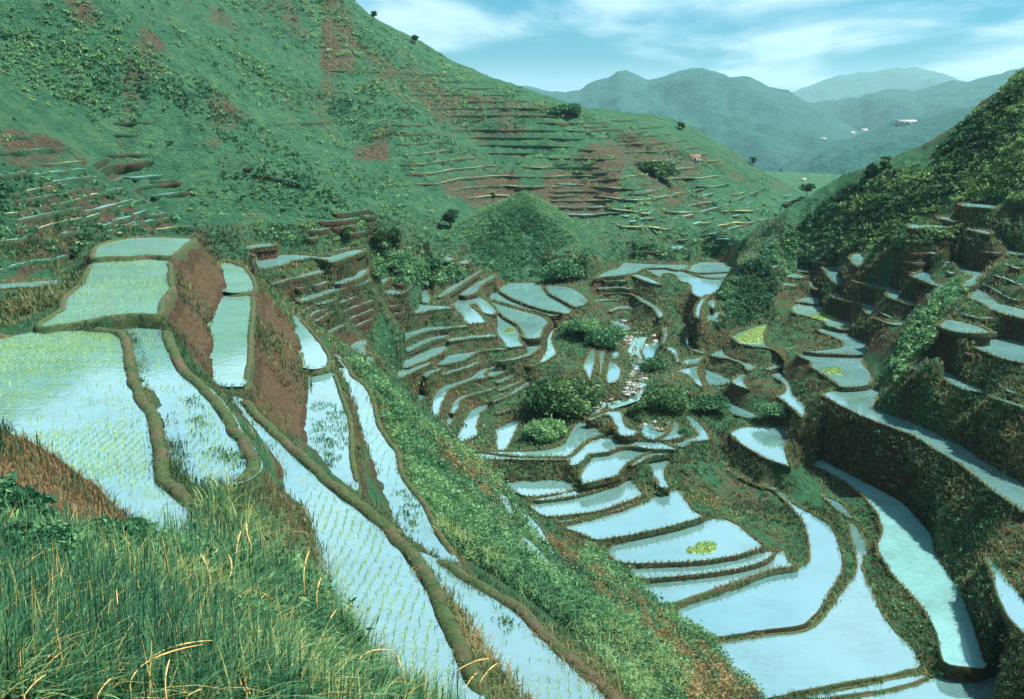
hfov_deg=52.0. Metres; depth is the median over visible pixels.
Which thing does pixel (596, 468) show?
rice terrace
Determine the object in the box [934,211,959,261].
rice terrace
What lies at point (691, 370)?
rice terrace
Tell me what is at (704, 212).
rice terrace
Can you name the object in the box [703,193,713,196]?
rice terrace
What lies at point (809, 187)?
tree
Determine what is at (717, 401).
bush
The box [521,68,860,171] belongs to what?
mountain ridge
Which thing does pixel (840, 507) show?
rice terrace
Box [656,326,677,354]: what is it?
rice terrace
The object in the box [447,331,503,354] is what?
rice terrace
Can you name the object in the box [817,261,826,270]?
rice terrace
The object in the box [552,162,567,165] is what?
rice terrace
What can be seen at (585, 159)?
rice terrace
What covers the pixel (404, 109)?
rice terrace
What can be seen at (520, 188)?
rice terrace
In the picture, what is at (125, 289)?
rice terrace
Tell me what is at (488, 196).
rice terrace
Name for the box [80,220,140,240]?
rice terrace
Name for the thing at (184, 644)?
grass stalk
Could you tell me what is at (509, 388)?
rice terrace
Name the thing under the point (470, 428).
rice terrace
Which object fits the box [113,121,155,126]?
rice terrace
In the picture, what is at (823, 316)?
rice seedbed
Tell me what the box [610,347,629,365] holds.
rice terrace
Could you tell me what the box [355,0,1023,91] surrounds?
sky
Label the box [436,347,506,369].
rice terrace
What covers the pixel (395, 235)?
tree
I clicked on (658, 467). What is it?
rice terrace
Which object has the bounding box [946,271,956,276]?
rice terrace
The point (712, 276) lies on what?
rice terrace
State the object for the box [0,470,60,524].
bush
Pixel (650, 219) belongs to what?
rice terrace
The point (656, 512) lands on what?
rice terrace
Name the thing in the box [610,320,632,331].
rice terrace
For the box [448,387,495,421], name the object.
rice terrace
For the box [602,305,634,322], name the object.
rice terrace
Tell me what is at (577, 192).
rice terrace
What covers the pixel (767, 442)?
rice terrace
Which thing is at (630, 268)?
rice terrace
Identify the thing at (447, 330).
rice terrace
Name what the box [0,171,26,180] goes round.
rice terrace
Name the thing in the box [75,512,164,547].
bush
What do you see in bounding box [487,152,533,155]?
rice terrace
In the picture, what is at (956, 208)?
rice terrace
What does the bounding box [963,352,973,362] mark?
rice terrace
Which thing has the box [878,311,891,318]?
rice terrace
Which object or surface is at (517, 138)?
rice terrace
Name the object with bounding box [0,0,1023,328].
hillside
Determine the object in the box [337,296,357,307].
rice terrace
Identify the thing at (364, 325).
rice terrace
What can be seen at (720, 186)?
rice terrace
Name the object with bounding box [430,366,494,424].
rice terrace
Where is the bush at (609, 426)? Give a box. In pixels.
[603,421,618,432]
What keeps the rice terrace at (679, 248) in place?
on the hillside
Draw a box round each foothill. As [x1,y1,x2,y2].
[782,106,1015,254]
[789,145,914,306]
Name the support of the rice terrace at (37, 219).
on the hillside
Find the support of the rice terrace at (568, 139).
on the hillside
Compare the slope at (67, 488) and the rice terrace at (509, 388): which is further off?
the rice terrace at (509, 388)
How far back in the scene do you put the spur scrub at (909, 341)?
149.62 m
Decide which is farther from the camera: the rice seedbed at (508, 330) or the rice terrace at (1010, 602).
the rice seedbed at (508, 330)
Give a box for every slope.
[0,83,1023,698]
[0,431,626,697]
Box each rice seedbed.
[504,328,513,332]
[686,539,716,553]
[736,325,765,343]
[810,312,837,319]
[822,367,842,373]
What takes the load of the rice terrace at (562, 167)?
on the hillside
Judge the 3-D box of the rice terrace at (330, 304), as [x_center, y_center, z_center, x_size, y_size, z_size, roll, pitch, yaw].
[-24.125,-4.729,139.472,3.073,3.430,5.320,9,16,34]
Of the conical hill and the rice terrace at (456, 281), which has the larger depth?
the conical hill
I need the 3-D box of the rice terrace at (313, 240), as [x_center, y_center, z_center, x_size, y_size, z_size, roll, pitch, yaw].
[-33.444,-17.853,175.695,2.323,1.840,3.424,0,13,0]
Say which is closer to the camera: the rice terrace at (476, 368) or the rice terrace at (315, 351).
the rice terrace at (315, 351)
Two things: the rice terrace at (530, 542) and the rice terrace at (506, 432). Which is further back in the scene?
the rice terrace at (506, 432)
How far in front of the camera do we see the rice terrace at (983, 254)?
167.62 m
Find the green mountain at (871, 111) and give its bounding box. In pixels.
[815,67,1023,132]
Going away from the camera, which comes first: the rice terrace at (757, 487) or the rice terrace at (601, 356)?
the rice terrace at (757, 487)
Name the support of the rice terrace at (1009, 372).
on the valley slope at (206, 279)
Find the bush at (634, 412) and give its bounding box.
[624,401,646,420]
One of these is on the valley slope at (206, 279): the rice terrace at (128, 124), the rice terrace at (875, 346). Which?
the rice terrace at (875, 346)
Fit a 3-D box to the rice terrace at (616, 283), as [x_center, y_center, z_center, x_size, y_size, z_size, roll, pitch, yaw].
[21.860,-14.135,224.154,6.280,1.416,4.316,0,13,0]
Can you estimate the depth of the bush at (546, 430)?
141.10 m
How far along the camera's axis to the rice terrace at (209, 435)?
42.49 m
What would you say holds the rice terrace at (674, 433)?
on the valley slope at (206, 279)
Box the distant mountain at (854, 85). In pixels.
[791,67,966,102]
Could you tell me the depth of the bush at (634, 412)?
148.05 m
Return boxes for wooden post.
[250,254,254,273]
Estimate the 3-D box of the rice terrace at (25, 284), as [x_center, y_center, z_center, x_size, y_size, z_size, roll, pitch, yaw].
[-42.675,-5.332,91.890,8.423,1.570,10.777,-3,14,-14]
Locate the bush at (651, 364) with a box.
[637,356,666,373]
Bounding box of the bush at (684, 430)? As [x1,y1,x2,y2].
[677,427,693,436]
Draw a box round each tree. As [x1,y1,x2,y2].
[341,227,352,241]
[370,11,377,16]
[371,228,388,242]
[388,226,401,249]
[411,35,418,43]
[441,209,458,227]
[490,192,495,200]
[677,122,685,127]
[749,157,756,163]
[798,183,815,195]
[863,162,877,176]
[879,156,893,167]
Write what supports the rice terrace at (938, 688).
on the valley slope at (206, 279)
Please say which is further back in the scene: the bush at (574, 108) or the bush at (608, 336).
the bush at (574, 108)
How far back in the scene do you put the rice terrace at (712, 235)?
279.84 m
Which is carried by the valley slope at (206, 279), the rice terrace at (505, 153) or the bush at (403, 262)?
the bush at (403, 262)
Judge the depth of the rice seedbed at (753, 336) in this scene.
186.96 m
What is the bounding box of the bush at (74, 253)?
[68,248,78,258]
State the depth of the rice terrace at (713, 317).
187.91 m
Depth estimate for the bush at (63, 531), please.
10.65 m
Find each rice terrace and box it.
[0,134,40,139]
[0,147,66,156]
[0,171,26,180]
[0,237,27,245]
[0,255,71,273]
[0,278,64,290]
[0,327,207,533]
[1,176,96,197]
[5,206,45,218]
[12,194,56,206]
[15,206,80,224]
[20,157,108,177]
[34,258,185,333]
[37,159,153,185]
[38,184,66,193]
[39,200,144,230]
[40,160,86,166]
[50,187,123,206]
[59,222,113,239]
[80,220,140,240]
[81,236,206,273]
[84,199,132,213]
[89,214,99,222]
[95,181,185,204]
[108,153,149,157]
[112,210,145,224]
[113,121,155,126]
[115,134,138,137]
[115,171,173,183]
[120,325,264,503]
[128,217,169,228]
[145,212,167,219]
[149,180,177,183]
[152,191,190,200]
[156,226,189,232]
[202,294,265,402]
[215,263,268,306]
[223,396,492,698]
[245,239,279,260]
[255,249,379,292]
[258,176,303,187]
[271,268,327,301]
[273,121,352,126]
[289,304,341,379]
[295,287,304,294]
[296,280,382,333]
[299,373,368,498]
[305,237,318,244]
[307,228,330,236]
[308,309,328,319]
[311,281,328,291]
[313,314,332,330]
[316,299,345,327]
[319,217,360,227]
[328,268,380,297]
[328,322,357,343]
[331,70,391,73]
[331,348,465,569]
[332,224,357,234]
[333,208,369,218]
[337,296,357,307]
[340,229,377,239]
[341,300,375,317]
[348,309,372,322]
[349,244,365,249]
[350,331,388,374]
[354,318,372,330]
[363,215,375,222]
[364,222,378,228]
[382,272,421,290]
[384,289,415,332]
[388,305,399,312]
[392,311,405,320]
[395,73,458,76]
[395,93,477,96]
[395,282,406,290]
[396,108,414,111]
[396,141,447,146]
[397,80,434,82]
[397,124,431,127]
[397,132,441,136]
[397,149,464,156]
[397,361,436,395]
[399,157,481,166]
[403,345,450,368]
[405,164,502,176]
[405,287,411,296]
[405,324,478,347]
[406,335,448,359]
[412,544,622,698]
[413,301,463,330]
[414,175,535,185]
[418,108,475,110]
[421,287,434,304]
[422,369,442,397]
[430,115,507,117]
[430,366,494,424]
[434,267,488,302]
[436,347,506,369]
[438,253,461,287]
[442,81,475,82]
[442,361,484,386]
[446,415,462,434]
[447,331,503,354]
[448,129,558,132]
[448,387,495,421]
[452,101,540,103]
[453,184,583,191]
[454,297,497,333]
[456,257,477,279]
[456,402,490,447]
[457,137,543,139]
[460,268,502,299]
[462,88,492,90]
[466,194,535,199]
[472,144,573,148]
[476,438,683,482]
[478,108,548,110]
[481,423,605,456]
[483,94,520,96]
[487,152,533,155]
[488,371,506,387]
[488,382,531,411]
[489,406,520,427]
[489,415,528,449]
[490,293,558,331]
[493,302,550,349]
[495,345,544,380]
[495,374,517,387]
[497,280,575,325]
[497,315,525,355]
[497,380,523,392]
[500,494,519,527]
[505,478,575,499]
[508,494,568,563]
[510,115,592,117]
[518,535,557,573]
[520,166,601,169]
[524,329,567,383]
[526,479,650,528]
[527,486,609,503]
[538,157,620,161]
[538,175,596,178]
[539,122,606,125]
[544,281,600,319]
[548,138,585,141]
[548,195,578,198]
[549,190,600,193]
[550,199,613,203]
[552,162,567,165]
[553,206,616,210]
[554,183,576,186]
[554,502,636,531]
[563,128,627,132]
[564,489,708,553]
[566,212,622,218]
[574,346,596,405]
[575,450,645,492]
[579,149,599,152]
[582,126,607,128]
[583,257,689,301]
[585,406,641,444]
[590,175,626,182]
[590,186,640,191]
[593,170,620,175]
[594,196,655,202]
[595,135,660,139]
[595,298,620,311]
[596,177,620,182]
[596,286,634,299]
[597,293,675,339]
[597,349,608,376]
[599,206,654,216]
[601,360,627,402]
[602,279,628,287]
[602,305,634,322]
[603,174,640,181]
[604,513,764,567]
[606,140,686,146]
[610,120,635,121]
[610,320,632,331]
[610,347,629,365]
[612,221,672,231]
[615,131,647,135]
[621,139,638,142]
[624,150,676,153]
[626,204,641,208]
[627,188,662,196]
[627,453,669,480]
[628,190,657,192]
[628,541,777,583]
[629,274,665,303]
[636,127,660,128]
[636,157,684,162]
[637,417,679,442]
[639,217,655,221]
[640,249,668,255]
[641,339,660,359]
[643,460,675,496]
[644,167,697,171]
[644,540,798,611]
[645,270,723,321]
[650,193,684,200]
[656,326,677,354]
[656,346,682,367]
[658,417,688,442]
[661,176,719,180]
[663,366,711,414]
[664,211,696,214]
[671,246,684,253]
[673,203,729,218]
[673,412,722,465]
[676,321,708,369]
[677,485,846,640]
[678,239,689,243]
[681,355,705,378]
[685,259,731,274]
[686,295,711,350]
[688,198,720,206]
[690,216,714,226]
[696,183,728,188]
[700,221,754,238]
[700,273,726,278]
[701,221,711,225]
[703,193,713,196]
[705,160,719,162]
[705,369,730,394]
[706,311,731,351]
[708,298,724,314]
[708,350,755,382]
[711,244,721,252]
[716,238,730,246]
[716,522,922,698]
[717,222,750,227]
[718,420,802,494]
[719,209,757,213]
[720,455,777,495]
[722,321,791,379]
[723,373,761,412]
[725,402,767,424]
[731,214,740,218]
[750,189,764,196]
[762,362,781,383]
[767,372,812,463]
[772,265,778,270]
[778,282,806,303]
[778,304,849,333]
[780,274,809,293]
[782,203,792,208]
[783,199,816,203]
[787,354,882,392]
[791,296,819,306]
[795,269,815,280]
[802,459,986,682]
[803,328,867,358]
[805,673,926,698]
[806,280,820,298]
[808,388,1023,538]
[812,263,839,311]
[812,488,856,524]
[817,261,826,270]
[820,253,827,260]
[823,294,872,343]
[837,249,868,296]
[843,281,915,320]
[845,675,996,698]
[865,316,902,354]
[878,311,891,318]
[889,224,951,291]
[894,357,986,449]
[900,270,950,305]
[903,261,926,269]
[904,271,914,278]
[909,252,940,263]
[931,260,989,296]
[931,310,991,383]
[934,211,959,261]
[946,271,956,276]
[949,201,1003,248]
[952,306,993,324]
[956,228,1003,271]
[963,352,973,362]
[964,237,977,244]
[965,543,1023,697]
[967,249,1002,261]
[968,288,1023,342]
[969,338,1023,391]
[971,390,1023,482]
[983,283,1021,304]
[986,376,1022,399]
[990,332,997,339]
[993,275,1022,285]
[997,249,1023,262]
[1005,263,1023,273]
[1008,368,1021,375]
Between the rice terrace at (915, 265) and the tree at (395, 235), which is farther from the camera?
the tree at (395, 235)
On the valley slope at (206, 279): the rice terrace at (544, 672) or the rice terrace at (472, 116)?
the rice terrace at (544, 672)
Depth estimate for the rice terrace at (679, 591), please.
107.66 m
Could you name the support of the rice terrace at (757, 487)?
on the valley slope at (206, 279)
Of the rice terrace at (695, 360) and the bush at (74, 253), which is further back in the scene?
the rice terrace at (695, 360)
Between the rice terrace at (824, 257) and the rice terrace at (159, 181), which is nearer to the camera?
the rice terrace at (159, 181)
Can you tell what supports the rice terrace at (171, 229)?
on the hillside
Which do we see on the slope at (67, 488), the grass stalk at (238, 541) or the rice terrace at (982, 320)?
the grass stalk at (238, 541)
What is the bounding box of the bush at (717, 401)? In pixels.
[690,390,730,413]
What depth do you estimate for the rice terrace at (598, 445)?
136.19 m
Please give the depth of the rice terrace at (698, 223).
272.74 m
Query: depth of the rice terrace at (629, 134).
371.54 m
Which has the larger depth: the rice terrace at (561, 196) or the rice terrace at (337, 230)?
the rice terrace at (561, 196)
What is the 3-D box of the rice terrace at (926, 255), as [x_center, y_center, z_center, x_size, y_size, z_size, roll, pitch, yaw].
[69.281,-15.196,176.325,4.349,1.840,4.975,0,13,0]
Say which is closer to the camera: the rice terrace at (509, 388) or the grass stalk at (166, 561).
the grass stalk at (166, 561)
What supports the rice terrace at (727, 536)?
on the valley slope at (206, 279)
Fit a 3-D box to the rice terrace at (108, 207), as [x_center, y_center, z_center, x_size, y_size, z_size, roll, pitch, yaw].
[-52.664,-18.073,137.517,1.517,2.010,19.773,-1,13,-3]
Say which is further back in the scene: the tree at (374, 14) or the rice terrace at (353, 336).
the tree at (374, 14)
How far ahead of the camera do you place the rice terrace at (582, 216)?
288.89 m
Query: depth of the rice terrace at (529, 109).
366.41 m
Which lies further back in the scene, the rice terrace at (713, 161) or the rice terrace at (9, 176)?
the rice terrace at (713, 161)
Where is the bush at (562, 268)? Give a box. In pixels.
[537,256,587,282]
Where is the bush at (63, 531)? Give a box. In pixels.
[0,517,87,568]
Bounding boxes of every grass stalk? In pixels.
[23,674,46,698]
[97,677,112,698]
[129,644,202,698]
[142,640,211,669]
[162,537,173,591]
[165,659,169,698]
[200,553,210,584]
[236,531,240,553]
[245,523,251,564]
[303,552,308,601]
[316,578,320,607]
[360,649,391,658]
[456,658,488,695]
[465,673,476,698]
[479,663,497,698]
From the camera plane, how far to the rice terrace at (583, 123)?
358.71 m
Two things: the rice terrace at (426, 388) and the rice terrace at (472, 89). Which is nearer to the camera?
the rice terrace at (426, 388)
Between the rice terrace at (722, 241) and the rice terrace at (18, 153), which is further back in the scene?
the rice terrace at (722, 241)
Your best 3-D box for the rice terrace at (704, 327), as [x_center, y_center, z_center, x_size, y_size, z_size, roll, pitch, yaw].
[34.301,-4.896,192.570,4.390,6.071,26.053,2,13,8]
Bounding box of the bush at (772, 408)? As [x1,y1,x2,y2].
[750,399,788,418]
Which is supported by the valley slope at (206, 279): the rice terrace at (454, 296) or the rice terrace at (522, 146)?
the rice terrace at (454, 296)
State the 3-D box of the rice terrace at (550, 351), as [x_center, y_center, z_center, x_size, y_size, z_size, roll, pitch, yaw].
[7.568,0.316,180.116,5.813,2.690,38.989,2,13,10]
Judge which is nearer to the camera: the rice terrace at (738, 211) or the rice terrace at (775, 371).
the rice terrace at (775, 371)
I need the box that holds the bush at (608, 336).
[584,325,628,348]
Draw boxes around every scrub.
[267,222,1023,698]
[372,251,469,287]
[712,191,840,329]
[835,70,1023,254]
[889,273,975,383]
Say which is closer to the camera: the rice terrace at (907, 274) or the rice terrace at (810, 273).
the rice terrace at (907, 274)
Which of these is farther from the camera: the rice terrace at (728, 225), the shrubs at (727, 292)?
the rice terrace at (728, 225)
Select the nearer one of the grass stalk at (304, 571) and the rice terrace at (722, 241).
the grass stalk at (304, 571)
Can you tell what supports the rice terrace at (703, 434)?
on the valley slope at (206, 279)
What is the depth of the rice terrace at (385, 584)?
34.36 m
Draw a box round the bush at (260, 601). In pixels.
[211,588,277,625]
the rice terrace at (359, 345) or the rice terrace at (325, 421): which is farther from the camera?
the rice terrace at (359, 345)
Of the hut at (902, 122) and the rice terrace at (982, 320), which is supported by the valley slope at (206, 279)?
the rice terrace at (982, 320)
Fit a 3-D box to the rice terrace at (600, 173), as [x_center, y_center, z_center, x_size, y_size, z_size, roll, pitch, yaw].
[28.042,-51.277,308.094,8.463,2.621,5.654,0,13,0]
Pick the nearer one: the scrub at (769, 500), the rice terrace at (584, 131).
the scrub at (769, 500)
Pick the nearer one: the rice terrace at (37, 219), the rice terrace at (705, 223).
the rice terrace at (37, 219)
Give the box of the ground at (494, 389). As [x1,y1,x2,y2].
[233,289,980,447]
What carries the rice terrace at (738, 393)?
on the valley slope at (206, 279)
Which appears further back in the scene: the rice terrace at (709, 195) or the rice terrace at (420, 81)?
the rice terrace at (420, 81)
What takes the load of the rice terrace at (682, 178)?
on the hillside
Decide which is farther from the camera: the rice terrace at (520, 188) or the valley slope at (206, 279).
the rice terrace at (520, 188)
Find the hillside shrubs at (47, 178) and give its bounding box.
[0,0,774,272]
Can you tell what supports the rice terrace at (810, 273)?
on the valley slope at (206, 279)
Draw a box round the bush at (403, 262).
[369,250,422,272]
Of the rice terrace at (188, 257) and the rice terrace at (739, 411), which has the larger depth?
the rice terrace at (739, 411)
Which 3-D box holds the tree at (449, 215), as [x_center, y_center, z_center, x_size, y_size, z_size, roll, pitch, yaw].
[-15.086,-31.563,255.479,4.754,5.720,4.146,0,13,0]
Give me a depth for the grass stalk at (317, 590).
14.91 m
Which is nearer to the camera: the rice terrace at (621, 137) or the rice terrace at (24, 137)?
the rice terrace at (24, 137)
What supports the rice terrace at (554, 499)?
on the valley slope at (206, 279)
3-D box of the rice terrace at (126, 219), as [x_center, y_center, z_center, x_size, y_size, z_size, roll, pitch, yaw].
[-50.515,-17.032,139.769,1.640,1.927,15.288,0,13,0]
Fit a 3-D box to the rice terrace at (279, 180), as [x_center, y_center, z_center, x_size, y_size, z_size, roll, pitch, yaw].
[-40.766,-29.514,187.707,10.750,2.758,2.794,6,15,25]
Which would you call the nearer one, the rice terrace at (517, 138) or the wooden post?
the wooden post
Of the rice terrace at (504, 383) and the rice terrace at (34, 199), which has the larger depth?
the rice terrace at (504, 383)
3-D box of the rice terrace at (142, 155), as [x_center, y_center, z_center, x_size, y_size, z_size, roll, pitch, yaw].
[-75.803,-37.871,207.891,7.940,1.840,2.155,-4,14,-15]
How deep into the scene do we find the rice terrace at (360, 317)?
145.36 m
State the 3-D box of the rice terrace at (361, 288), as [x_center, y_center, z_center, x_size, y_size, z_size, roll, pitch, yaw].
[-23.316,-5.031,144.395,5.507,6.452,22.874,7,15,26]
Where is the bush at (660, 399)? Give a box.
[642,384,693,415]
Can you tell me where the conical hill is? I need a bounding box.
[448,198,607,282]
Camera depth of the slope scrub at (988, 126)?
200.34 m
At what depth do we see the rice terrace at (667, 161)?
348.00 m
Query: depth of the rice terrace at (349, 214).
184.81 m
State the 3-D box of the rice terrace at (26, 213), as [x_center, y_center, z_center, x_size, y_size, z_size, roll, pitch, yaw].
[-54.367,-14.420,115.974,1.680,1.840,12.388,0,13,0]
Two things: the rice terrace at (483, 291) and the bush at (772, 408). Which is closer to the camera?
the bush at (772, 408)
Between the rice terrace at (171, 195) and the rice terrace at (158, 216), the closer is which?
the rice terrace at (158, 216)
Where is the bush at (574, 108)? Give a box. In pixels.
[549,102,581,115]
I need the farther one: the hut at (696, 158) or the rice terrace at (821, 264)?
the hut at (696, 158)
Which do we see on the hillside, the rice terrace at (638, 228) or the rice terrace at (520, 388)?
the rice terrace at (638, 228)
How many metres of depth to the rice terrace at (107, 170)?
201.35 m
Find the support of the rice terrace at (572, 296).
on the valley slope at (206, 279)
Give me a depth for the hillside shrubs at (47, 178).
230.49 m
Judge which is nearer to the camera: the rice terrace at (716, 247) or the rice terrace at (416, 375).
the rice terrace at (416, 375)
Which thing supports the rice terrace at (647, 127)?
on the hillside
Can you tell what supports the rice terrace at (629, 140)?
on the hillside
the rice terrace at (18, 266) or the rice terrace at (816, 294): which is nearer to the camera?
the rice terrace at (18, 266)
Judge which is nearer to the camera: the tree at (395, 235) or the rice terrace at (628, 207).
the tree at (395, 235)
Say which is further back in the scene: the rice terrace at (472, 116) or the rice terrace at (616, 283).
the rice terrace at (472, 116)
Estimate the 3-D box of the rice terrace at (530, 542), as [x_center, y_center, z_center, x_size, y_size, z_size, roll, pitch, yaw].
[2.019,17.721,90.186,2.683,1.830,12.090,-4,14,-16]
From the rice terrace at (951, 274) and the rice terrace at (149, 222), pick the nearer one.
the rice terrace at (149, 222)
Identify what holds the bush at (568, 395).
on the valley slope at (206, 279)
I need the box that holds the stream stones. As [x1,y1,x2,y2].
[578,319,664,429]
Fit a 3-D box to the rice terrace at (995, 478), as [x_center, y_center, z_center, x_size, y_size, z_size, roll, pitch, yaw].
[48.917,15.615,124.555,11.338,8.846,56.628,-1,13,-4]
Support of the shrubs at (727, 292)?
on the valley slope at (206, 279)
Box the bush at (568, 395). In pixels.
[514,373,605,421]
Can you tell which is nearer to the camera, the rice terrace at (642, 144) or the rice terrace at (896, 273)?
the rice terrace at (896, 273)
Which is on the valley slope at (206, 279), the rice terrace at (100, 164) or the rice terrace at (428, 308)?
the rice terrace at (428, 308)
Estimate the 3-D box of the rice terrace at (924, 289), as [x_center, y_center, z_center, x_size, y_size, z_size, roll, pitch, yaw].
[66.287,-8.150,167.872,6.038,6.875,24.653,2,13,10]
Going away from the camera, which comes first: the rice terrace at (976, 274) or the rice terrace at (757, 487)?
the rice terrace at (757, 487)
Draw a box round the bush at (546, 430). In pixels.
[520,415,567,443]
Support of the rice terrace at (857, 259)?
on the valley slope at (206, 279)
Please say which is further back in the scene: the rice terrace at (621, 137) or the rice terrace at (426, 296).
the rice terrace at (621, 137)
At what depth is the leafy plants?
13.62 m
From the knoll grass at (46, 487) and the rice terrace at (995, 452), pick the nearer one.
the knoll grass at (46, 487)
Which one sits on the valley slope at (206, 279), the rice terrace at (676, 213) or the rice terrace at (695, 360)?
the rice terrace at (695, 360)
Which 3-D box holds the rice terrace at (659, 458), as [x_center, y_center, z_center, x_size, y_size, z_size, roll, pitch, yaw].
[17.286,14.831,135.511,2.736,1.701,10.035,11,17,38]
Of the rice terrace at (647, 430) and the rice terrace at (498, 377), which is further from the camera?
the rice terrace at (498, 377)
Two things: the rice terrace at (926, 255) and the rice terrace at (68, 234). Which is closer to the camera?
the rice terrace at (68, 234)
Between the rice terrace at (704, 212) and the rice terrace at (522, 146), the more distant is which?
the rice terrace at (522, 146)
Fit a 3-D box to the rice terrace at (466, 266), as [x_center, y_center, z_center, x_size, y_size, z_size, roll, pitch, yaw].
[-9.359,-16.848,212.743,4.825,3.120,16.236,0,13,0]
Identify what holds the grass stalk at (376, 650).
on the slope at (67, 488)
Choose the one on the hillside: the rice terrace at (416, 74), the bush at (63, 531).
the rice terrace at (416, 74)
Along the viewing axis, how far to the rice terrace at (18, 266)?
103.30 m
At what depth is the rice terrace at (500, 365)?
165.89 m
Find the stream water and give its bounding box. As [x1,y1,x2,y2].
[589,337,649,412]
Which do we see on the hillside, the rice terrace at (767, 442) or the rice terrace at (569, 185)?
the rice terrace at (569, 185)
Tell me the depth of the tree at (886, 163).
218.45 m
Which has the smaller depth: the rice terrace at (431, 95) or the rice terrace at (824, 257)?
the rice terrace at (824, 257)
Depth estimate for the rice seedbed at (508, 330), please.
183.02 m
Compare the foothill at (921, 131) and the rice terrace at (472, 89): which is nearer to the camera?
the rice terrace at (472, 89)
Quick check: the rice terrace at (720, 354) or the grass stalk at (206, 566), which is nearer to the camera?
the grass stalk at (206, 566)
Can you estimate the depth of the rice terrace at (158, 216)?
146.76 m
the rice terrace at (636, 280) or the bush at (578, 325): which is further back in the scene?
the rice terrace at (636, 280)
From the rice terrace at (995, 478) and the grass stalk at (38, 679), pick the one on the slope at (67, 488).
the grass stalk at (38, 679)
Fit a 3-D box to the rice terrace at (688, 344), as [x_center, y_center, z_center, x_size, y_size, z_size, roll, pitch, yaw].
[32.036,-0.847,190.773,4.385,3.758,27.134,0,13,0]
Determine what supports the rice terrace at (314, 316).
on the valley slope at (206, 279)
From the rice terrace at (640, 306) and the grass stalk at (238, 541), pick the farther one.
the rice terrace at (640, 306)
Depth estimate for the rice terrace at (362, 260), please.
150.42 m
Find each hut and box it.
[687,155,701,162]
[896,120,916,124]
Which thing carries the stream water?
on the valley slope at (206, 279)
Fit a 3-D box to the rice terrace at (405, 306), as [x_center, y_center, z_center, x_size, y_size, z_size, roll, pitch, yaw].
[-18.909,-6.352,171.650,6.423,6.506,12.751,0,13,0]
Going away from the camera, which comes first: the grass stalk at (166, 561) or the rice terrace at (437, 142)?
the grass stalk at (166, 561)
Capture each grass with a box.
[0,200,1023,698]
[0,430,132,524]
[0,467,482,698]
[344,351,766,698]
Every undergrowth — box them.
[432,433,761,698]
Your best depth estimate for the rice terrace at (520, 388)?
156.50 m
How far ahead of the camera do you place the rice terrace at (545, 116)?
361.63 m
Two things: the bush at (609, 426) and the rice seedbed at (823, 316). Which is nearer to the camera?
the bush at (609, 426)
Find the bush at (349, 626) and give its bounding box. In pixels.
[317,612,363,647]
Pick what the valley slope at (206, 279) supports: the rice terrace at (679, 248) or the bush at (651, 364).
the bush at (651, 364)
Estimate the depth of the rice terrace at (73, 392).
41.86 m
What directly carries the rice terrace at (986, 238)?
on the valley slope at (206, 279)
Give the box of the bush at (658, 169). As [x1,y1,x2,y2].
[633,159,681,177]
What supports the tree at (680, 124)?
on the hillside
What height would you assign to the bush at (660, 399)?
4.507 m
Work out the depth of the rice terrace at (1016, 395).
120.49 m
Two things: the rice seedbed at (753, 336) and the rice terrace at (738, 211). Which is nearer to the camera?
the rice seedbed at (753, 336)
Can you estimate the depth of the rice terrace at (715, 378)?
173.74 m
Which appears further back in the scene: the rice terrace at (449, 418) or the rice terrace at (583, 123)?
the rice terrace at (583, 123)
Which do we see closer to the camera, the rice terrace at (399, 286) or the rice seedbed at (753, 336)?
the rice terrace at (399, 286)
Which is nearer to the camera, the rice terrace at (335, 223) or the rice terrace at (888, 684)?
the rice terrace at (888, 684)
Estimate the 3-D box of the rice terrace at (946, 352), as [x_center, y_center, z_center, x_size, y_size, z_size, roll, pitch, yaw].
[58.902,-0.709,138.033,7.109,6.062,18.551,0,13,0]
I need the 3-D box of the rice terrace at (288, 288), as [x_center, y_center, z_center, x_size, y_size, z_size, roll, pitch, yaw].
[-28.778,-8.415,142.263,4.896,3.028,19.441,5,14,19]
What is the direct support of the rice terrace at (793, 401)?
on the valley slope at (206, 279)
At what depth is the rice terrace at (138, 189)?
183.93 m
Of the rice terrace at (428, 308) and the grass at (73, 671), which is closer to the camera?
the grass at (73, 671)
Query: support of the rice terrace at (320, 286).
on the valley slope at (206, 279)
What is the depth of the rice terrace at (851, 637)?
96.48 m
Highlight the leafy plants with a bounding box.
[0,506,383,697]
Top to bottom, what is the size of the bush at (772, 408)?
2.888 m
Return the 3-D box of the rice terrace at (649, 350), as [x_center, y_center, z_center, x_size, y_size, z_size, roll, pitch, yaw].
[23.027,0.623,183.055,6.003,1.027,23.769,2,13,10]
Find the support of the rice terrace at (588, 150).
on the hillside
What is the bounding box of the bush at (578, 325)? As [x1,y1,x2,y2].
[555,316,600,337]
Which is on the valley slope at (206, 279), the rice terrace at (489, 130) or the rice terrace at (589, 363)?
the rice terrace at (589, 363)

